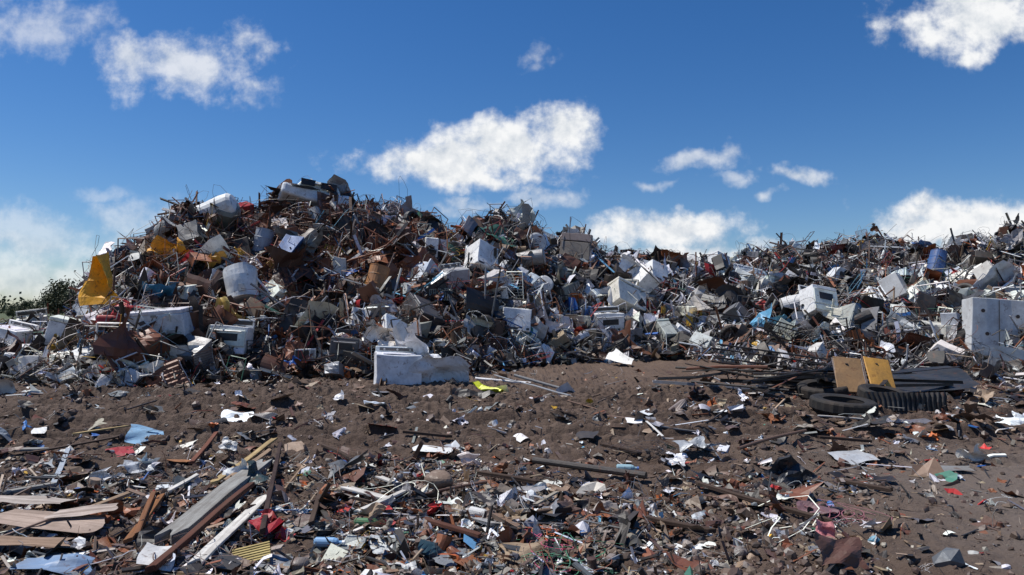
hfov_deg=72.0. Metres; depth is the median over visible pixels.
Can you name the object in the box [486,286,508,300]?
kitchen stove
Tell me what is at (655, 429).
metal strip
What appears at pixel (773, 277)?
sheet metal panel
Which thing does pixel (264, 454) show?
broken yellow plank
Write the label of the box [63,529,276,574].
wire tangle
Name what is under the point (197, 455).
dark timber
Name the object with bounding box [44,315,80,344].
chest freezer
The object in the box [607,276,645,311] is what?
chest freezer
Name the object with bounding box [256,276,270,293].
metal pole
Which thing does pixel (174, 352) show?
crumpled white panel
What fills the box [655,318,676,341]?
chest freezer
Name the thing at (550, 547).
pink cord tangle
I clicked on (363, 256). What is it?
metal pole
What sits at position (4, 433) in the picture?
crumpled metal sheet
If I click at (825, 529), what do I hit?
pink plastic scrap
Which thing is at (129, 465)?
crumpled metal sheet
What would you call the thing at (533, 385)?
metal channel
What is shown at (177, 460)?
plank
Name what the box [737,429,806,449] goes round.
steel pipe
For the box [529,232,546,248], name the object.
water heater
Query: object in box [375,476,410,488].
painted trim board
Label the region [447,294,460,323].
metal pole
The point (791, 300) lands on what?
water heater
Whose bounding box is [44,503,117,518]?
plywood sheet
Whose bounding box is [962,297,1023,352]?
concrete block
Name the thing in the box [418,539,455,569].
dark plastic sheet
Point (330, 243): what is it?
bed spring frame
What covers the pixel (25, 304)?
tree
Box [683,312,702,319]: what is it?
sheet metal panel
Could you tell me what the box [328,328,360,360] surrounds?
kitchen stove
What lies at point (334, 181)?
crushed car body
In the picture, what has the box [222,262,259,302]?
water heater
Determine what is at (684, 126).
sky
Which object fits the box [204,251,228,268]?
yellow metal sheet
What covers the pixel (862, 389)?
tyre
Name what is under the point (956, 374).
black sheet panel
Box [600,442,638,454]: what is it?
dark timber
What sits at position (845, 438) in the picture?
dark timber
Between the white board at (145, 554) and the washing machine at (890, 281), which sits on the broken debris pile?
the white board at (145, 554)
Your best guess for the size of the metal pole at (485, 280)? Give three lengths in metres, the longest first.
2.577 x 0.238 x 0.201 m
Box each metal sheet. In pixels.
[0,427,12,442]
[10,553,94,574]
[78,252,120,305]
[117,458,155,472]
[125,424,163,444]
[147,235,189,257]
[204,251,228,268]
[214,296,250,319]
[248,412,277,420]
[328,450,367,477]
[450,388,497,397]
[539,500,581,516]
[592,499,617,511]
[674,436,716,451]
[796,500,838,513]
[814,530,868,568]
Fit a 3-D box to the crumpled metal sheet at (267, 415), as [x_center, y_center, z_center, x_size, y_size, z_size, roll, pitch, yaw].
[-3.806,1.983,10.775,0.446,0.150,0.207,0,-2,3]
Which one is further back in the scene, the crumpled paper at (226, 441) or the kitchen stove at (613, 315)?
the kitchen stove at (613, 315)
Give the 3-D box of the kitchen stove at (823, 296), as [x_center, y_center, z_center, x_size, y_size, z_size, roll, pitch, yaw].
[9.739,0.380,22.332,0.926,1.112,0.763,11,-24,-14]
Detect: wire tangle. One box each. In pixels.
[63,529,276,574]
[598,433,697,460]
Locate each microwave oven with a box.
[295,348,316,360]
[433,338,450,346]
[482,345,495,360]
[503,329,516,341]
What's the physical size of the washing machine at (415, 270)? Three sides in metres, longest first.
0.739 x 0.638 x 0.517 m
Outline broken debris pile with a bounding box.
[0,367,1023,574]
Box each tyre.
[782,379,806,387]
[797,378,849,399]
[809,393,878,416]
[857,384,905,397]
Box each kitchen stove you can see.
[16,308,47,322]
[208,319,254,354]
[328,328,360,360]
[405,258,440,283]
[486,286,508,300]
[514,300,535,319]
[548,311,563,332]
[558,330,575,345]
[592,306,623,330]
[701,294,717,304]
[714,295,728,312]
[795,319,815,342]
[798,284,837,316]
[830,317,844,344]
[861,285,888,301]
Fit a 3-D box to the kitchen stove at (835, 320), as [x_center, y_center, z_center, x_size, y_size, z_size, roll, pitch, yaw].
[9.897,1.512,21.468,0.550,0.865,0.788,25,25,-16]
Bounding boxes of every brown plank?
[123,493,164,543]
[134,490,156,536]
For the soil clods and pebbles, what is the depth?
5.73 m
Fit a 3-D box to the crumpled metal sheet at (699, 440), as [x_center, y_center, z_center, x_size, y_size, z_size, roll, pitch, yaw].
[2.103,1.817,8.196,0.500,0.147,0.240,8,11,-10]
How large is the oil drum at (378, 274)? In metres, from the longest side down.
0.894 x 0.616 x 0.605 m
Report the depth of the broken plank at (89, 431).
9.11 m
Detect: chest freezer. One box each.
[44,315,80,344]
[124,306,193,335]
[424,237,438,256]
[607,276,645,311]
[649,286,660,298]
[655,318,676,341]
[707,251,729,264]
[720,302,751,323]
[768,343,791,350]
[891,267,908,274]
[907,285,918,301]
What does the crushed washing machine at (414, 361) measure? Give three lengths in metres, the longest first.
2.101 x 1.500 x 1.194 m
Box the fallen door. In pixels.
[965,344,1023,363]
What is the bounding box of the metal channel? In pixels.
[494,375,570,395]
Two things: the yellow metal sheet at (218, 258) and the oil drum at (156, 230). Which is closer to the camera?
the yellow metal sheet at (218, 258)
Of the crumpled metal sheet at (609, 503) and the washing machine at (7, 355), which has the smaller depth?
the crumpled metal sheet at (609, 503)
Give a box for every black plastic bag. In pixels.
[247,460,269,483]
[764,454,817,485]
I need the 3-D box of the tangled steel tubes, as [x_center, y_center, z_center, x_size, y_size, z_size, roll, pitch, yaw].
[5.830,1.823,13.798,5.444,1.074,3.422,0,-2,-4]
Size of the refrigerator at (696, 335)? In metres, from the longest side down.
1.374 x 0.750 x 0.546 m
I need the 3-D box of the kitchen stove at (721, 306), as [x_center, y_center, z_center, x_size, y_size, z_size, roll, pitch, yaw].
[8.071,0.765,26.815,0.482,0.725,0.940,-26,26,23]
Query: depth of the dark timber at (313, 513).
5.70 m
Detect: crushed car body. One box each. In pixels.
[95,294,149,324]
[277,174,354,206]
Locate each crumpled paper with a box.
[218,436,238,450]
[364,400,385,404]
[457,452,479,467]
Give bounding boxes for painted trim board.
[187,495,266,564]
[340,486,394,500]
[354,489,405,512]
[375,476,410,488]
[817,415,862,419]
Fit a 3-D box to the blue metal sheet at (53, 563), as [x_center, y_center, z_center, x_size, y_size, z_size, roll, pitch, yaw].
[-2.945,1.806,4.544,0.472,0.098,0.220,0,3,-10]
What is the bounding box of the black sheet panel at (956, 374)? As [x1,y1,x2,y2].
[867,366,979,391]
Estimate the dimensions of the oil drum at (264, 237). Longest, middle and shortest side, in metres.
0.922 x 0.623 x 0.620 m
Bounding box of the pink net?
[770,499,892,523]
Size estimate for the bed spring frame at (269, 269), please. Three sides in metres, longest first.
1.944 x 1.155 x 0.131 m
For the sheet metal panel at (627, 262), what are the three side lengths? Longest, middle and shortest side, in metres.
1.978 x 0.522 x 0.321 m
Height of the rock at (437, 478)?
0.198 m
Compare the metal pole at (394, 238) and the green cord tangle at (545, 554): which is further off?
the metal pole at (394, 238)
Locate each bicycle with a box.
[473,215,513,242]
[652,276,683,303]
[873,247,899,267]
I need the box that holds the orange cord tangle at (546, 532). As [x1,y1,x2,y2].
[525,525,565,540]
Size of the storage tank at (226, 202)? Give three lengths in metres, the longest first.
2.273 x 0.907 x 0.903 m
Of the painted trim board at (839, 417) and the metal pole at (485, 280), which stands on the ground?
the painted trim board at (839, 417)
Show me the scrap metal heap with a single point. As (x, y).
(87, 348)
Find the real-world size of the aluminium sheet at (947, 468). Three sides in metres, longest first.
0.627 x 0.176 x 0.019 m
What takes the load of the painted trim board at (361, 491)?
on the broken debris pile
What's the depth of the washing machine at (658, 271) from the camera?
29.42 m
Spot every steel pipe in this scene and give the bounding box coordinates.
[426,480,486,493]
[532,457,647,478]
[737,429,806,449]
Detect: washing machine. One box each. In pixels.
[0,319,38,343]
[0,344,24,369]
[373,329,470,385]
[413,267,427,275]
[438,262,469,289]
[463,239,497,272]
[502,307,531,332]
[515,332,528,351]
[644,259,667,287]
[876,272,908,303]
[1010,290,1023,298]
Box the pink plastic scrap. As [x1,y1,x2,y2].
[815,518,835,537]
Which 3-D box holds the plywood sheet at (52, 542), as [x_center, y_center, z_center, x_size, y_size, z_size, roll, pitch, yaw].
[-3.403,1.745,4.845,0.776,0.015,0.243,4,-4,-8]
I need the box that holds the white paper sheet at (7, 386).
[0,379,15,393]
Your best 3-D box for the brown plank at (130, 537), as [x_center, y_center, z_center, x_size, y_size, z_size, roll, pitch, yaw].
[-2.857,1.786,5.503,0.050,0.044,1.168,0,0,-16]
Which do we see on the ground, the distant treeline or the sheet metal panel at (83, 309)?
the distant treeline
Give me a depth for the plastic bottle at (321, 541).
5.00 m
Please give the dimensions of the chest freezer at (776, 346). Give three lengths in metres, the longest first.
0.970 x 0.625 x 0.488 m
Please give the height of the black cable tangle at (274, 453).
0.248 m
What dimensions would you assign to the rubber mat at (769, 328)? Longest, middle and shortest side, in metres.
1.583 x 0.890 x 0.621 m
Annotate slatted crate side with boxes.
[232,541,270,561]
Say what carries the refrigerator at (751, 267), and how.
on the scrap metal heap
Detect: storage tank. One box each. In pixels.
[174,193,240,224]
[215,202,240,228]
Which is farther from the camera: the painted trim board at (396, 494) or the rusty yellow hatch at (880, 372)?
the rusty yellow hatch at (880, 372)
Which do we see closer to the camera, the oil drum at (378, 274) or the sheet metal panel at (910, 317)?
the oil drum at (378, 274)
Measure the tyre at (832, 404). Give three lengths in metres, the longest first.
1.000 x 0.990 x 0.200 m
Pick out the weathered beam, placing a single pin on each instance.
(192, 517)
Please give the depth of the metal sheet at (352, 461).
7.07 m
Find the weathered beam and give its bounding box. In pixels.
[154,459,272,544]
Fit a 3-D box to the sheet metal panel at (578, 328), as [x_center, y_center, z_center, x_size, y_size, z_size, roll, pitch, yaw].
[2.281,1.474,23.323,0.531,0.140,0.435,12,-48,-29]
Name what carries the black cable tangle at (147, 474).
on the ground
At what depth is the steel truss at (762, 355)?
17.55 m
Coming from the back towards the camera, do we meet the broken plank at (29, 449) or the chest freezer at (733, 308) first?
the chest freezer at (733, 308)
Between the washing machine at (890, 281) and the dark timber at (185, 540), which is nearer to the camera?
the dark timber at (185, 540)
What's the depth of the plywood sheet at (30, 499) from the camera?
5.75 m
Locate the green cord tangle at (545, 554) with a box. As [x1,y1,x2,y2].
[512,532,618,574]
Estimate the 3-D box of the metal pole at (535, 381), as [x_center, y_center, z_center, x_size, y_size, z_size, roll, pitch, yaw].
[0.895,2.060,14.670,1.796,0.063,0.162,14,2,15]
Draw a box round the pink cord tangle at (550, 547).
[524,527,573,571]
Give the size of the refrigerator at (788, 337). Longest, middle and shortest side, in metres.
1.330 x 0.646 x 0.579 m
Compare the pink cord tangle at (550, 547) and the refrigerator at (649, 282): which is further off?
the refrigerator at (649, 282)
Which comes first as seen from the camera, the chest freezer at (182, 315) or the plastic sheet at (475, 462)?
the plastic sheet at (475, 462)
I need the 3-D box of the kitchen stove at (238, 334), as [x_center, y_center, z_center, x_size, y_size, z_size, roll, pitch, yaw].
[-6.928,1.204,17.375,0.950,0.902,0.763,4,-6,-5]
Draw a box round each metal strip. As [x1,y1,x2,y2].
[51,444,70,481]
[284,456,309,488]
[645,421,663,436]
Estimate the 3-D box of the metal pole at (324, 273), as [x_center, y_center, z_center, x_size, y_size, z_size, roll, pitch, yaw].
[-5.590,-0.465,20.741,2.791,0.137,0.151,12,0,10]
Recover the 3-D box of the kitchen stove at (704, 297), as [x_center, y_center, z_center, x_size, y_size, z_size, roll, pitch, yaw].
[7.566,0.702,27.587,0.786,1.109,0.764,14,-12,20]
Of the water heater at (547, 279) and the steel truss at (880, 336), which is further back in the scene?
the water heater at (547, 279)
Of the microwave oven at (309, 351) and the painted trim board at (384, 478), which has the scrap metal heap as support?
the microwave oven at (309, 351)
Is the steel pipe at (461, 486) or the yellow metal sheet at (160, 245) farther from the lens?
the yellow metal sheet at (160, 245)
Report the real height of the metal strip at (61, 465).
0.030 m
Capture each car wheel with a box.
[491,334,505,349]
[719,325,737,341]
[953,328,965,347]
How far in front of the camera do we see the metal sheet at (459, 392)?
13.48 m
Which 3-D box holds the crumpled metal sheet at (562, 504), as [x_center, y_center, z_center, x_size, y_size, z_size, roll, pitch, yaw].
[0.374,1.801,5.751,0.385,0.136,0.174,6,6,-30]
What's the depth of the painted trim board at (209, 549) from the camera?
5.02 m
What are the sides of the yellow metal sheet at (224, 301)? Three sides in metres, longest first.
1.038 x 0.837 x 0.465 m
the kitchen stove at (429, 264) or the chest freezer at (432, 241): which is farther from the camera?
the chest freezer at (432, 241)
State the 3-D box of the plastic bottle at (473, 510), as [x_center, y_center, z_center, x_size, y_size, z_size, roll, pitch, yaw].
[-0.246,1.776,5.556,0.220,0.068,0.070,-1,-2,38]
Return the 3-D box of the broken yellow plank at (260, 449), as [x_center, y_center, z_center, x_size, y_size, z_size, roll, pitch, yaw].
[-2.866,1.855,7.656,0.070,0.041,2.225,0,-2,-4]
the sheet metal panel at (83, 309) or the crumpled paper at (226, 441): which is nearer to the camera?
the crumpled paper at (226, 441)
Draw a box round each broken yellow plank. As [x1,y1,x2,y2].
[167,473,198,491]
[210,438,277,483]
[223,448,271,480]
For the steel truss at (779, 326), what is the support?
on the scrap metal heap
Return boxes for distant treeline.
[0,292,67,312]
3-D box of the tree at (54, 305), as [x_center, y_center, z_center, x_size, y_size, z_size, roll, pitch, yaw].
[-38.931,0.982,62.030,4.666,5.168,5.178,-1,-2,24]
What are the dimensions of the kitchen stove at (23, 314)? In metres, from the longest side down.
1.116 x 0.789 x 0.763 m
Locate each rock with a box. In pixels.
[290,557,309,570]
[424,469,452,488]
[734,546,747,557]
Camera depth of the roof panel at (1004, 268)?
22.56 m
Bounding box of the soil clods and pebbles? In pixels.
[0,371,1023,574]
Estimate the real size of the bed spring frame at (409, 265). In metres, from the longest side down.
1.954 x 1.175 x 0.164 m
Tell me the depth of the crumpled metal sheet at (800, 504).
5.82 m
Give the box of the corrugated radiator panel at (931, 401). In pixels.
[865,392,948,411]
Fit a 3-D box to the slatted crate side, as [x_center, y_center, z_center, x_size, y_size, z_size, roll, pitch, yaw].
[-1.722,1.768,4.658,0.240,0.030,0.240,-8,11,-20]
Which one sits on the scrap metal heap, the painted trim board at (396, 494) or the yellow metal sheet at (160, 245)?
the yellow metal sheet at (160, 245)
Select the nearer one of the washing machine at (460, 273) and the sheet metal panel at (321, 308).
the sheet metal panel at (321, 308)
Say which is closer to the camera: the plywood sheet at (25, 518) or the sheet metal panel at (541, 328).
the plywood sheet at (25, 518)
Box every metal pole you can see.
[110,267,115,307]
[250,283,285,307]
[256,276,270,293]
[261,286,282,312]
[318,272,365,280]
[321,235,397,274]
[346,250,380,261]
[363,226,442,269]
[388,253,394,267]
[392,268,401,295]
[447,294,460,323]
[475,377,529,383]
[484,268,486,298]
[491,281,498,316]
[514,374,558,387]
[718,313,752,319]
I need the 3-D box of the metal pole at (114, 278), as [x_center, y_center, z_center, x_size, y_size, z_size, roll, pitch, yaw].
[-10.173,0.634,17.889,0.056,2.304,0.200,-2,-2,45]
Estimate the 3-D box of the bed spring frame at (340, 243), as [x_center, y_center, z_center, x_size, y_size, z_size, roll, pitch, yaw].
[-5.448,-1.402,22.432,1.944,0.146,1.138,-13,45,-30]
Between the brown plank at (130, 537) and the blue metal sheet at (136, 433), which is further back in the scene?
the blue metal sheet at (136, 433)
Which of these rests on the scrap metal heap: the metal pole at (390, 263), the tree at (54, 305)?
the metal pole at (390, 263)
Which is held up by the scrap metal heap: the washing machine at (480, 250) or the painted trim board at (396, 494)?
the washing machine at (480, 250)
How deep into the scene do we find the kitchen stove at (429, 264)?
21.77 m
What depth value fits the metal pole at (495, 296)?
20.56 m
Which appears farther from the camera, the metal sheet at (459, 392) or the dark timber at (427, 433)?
the metal sheet at (459, 392)
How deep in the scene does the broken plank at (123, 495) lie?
6.02 m
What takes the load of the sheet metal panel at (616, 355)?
on the scrap metal heap
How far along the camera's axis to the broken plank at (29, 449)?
8.21 m
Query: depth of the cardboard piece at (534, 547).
4.68 m
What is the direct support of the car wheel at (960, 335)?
on the scrap metal heap
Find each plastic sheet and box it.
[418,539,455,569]
[462,459,479,466]
[472,381,503,391]
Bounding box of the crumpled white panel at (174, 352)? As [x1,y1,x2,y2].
[169,344,202,363]
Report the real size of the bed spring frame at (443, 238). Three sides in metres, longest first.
1.927 x 1.179 x 0.148 m
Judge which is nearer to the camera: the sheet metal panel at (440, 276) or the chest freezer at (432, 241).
the sheet metal panel at (440, 276)
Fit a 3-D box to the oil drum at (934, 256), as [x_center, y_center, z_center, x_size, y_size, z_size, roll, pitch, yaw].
[16.429,-0.975,27.261,0.606,0.913,0.619,20,-12,1]
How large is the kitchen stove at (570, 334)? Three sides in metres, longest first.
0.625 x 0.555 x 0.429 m
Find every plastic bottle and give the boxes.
[313,537,345,547]
[354,518,377,526]
[468,506,486,515]
[616,464,638,469]
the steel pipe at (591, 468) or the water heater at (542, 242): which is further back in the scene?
the water heater at (542, 242)
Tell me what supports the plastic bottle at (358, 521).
on the ground
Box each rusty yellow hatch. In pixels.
[832,356,866,394]
[861,354,895,387]
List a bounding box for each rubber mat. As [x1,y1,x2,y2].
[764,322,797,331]
[845,327,884,342]
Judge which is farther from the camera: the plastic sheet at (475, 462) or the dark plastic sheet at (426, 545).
the plastic sheet at (475, 462)
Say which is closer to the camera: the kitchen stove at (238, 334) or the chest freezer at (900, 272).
the kitchen stove at (238, 334)
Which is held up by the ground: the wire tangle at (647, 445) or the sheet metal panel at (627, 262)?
the wire tangle at (647, 445)
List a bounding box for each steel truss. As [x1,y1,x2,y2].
[711,343,831,371]
[757,317,818,345]
[832,328,931,357]
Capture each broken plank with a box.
[0,447,47,451]
[0,482,56,494]
[27,435,119,453]
[72,425,129,434]
[92,491,131,504]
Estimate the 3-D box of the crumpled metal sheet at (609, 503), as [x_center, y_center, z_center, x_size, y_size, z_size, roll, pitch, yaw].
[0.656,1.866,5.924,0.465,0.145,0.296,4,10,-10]
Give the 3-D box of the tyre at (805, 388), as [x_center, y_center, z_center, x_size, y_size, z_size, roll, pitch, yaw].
[5.722,1.882,12.966,0.900,0.220,0.891,-5,6,0]
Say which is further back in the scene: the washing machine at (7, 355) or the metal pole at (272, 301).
the metal pole at (272, 301)
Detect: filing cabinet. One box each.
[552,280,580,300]
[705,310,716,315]
[838,303,860,328]
[972,260,993,279]
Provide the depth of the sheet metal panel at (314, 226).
23.09 m
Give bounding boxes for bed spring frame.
[247,256,309,288]
[274,236,342,261]
[317,232,367,257]
[358,252,417,278]
[411,226,447,252]
[737,255,770,268]
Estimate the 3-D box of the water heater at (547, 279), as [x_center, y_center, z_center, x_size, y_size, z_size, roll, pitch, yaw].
[1.028,0.045,24.456,0.625,0.651,1.091,30,-31,1]
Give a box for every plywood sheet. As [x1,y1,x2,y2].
[0,495,74,503]
[0,509,104,532]
[0,535,71,547]
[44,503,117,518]
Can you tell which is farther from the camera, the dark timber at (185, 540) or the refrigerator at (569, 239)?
the refrigerator at (569, 239)
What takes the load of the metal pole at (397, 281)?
on the scrap metal heap
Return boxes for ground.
[0,310,1023,574]
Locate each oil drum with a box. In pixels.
[153,214,177,237]
[251,228,274,256]
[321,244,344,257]
[365,263,389,293]
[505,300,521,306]
[926,249,947,273]
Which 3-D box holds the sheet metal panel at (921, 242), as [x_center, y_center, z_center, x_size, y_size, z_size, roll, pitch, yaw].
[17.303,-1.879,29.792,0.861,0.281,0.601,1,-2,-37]
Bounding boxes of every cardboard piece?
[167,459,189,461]
[498,540,545,562]
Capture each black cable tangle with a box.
[87,464,204,485]
[232,443,298,460]
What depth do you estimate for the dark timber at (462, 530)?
5.14 m
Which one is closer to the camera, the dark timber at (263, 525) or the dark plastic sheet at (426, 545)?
the dark plastic sheet at (426, 545)
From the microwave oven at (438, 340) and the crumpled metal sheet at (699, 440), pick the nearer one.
the crumpled metal sheet at (699, 440)
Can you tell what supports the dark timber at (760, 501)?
on the ground
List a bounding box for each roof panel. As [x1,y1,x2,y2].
[784,261,830,268]
[972,260,1016,289]
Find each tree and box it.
[5,304,16,318]
[11,300,32,315]
[32,270,79,315]
[33,293,67,314]
[53,289,78,313]
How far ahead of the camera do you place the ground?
8.81 m
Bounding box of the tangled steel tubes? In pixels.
[653,353,962,393]
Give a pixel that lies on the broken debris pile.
(375, 509)
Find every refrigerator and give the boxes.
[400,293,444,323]
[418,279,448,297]
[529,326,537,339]
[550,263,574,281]
[559,233,592,262]
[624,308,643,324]
[632,259,659,293]
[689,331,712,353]
[733,263,767,277]
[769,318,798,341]
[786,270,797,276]
[921,320,957,342]
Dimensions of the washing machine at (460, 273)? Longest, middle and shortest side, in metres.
1.059 x 0.825 x 0.715 m
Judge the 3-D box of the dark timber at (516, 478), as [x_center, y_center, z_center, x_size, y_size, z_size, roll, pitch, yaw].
[-0.030,1.781,6.612,0.750,0.041,0.050,-2,-2,37]
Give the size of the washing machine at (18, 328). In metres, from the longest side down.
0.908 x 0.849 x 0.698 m
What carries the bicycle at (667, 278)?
on the scrap metal heap
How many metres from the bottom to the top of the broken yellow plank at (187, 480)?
0.032 m
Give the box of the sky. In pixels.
[0,0,1023,308]
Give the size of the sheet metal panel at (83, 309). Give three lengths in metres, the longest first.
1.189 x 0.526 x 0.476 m
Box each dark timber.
[145,482,254,573]
[188,431,217,463]
[259,442,281,534]
[308,483,324,525]
[321,443,353,460]
[402,430,451,437]
[422,516,480,538]
[476,471,542,483]
[524,506,572,516]
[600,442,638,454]
[642,515,715,532]
[695,480,832,521]
[815,435,871,442]
[836,478,892,492]
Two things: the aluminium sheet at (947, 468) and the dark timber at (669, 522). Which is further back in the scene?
the aluminium sheet at (947, 468)
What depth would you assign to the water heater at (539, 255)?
24.46 m
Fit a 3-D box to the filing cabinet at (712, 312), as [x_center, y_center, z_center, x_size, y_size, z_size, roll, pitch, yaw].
[7.470,1.204,26.420,0.437,0.635,0.529,7,15,-13]
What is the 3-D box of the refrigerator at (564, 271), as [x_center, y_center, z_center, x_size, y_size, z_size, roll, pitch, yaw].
[1.782,-0.552,26.411,0.553,0.527,1.074,6,13,-43]
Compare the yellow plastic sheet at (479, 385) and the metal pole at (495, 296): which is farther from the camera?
the metal pole at (495, 296)
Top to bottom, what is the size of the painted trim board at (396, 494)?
0.025 m
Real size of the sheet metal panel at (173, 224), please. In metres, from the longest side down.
2.104 x 0.394 x 0.329 m
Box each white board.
[136,542,174,570]
[412,445,452,453]
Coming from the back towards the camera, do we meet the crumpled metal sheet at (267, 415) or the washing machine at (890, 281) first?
the washing machine at (890, 281)
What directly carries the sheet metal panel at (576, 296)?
on the scrap metal heap
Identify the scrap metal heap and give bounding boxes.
[0,176,1023,387]
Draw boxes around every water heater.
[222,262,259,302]
[515,248,548,266]
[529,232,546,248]
[537,275,553,295]
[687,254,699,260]
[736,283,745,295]
[779,294,799,308]
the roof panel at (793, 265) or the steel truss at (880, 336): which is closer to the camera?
the steel truss at (880, 336)
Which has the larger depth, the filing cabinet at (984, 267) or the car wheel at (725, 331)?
the filing cabinet at (984, 267)
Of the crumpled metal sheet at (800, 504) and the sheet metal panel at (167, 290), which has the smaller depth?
the crumpled metal sheet at (800, 504)
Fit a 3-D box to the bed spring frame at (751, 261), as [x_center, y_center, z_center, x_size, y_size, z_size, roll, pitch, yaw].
[12.034,-1.099,34.561,1.947,1.161,0.163,6,-44,-20]
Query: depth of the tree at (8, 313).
94.58 m
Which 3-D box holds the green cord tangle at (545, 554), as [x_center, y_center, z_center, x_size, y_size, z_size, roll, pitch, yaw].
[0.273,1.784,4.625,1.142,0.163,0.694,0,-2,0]
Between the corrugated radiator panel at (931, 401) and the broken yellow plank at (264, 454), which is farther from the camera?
the corrugated radiator panel at (931, 401)
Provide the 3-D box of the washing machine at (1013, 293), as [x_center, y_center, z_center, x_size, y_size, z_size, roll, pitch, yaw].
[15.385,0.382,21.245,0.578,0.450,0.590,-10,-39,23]
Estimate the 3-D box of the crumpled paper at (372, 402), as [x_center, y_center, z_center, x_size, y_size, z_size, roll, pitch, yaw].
[-2.277,1.930,11.685,0.381,0.103,0.107,0,8,0]
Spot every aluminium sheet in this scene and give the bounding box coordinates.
[828,449,879,464]
[940,465,974,470]
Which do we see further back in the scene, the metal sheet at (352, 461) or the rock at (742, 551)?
the metal sheet at (352, 461)
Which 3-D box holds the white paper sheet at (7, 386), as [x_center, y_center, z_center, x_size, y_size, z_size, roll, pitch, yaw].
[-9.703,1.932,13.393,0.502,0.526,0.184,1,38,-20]
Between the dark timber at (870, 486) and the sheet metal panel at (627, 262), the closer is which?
the dark timber at (870, 486)
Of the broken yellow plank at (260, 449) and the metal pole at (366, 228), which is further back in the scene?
the metal pole at (366, 228)
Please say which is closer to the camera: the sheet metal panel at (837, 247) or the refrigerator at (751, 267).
the refrigerator at (751, 267)
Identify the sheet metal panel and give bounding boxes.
[72,303,89,318]
[142,281,176,297]
[161,215,213,238]
[294,300,338,326]
[307,223,340,233]
[343,220,389,237]
[422,270,448,291]
[531,316,548,340]
[564,293,584,302]
[574,326,584,333]
[605,349,633,363]
[619,254,661,283]
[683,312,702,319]
[767,272,786,282]
[828,240,848,256]
[902,307,936,324]
[912,239,931,246]
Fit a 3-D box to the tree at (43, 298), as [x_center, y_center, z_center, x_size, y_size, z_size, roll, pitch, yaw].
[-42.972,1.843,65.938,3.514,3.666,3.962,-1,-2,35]
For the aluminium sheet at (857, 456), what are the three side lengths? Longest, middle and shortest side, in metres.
0.467 x 0.329 x 0.020 m
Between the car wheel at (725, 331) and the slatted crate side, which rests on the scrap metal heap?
the car wheel at (725, 331)

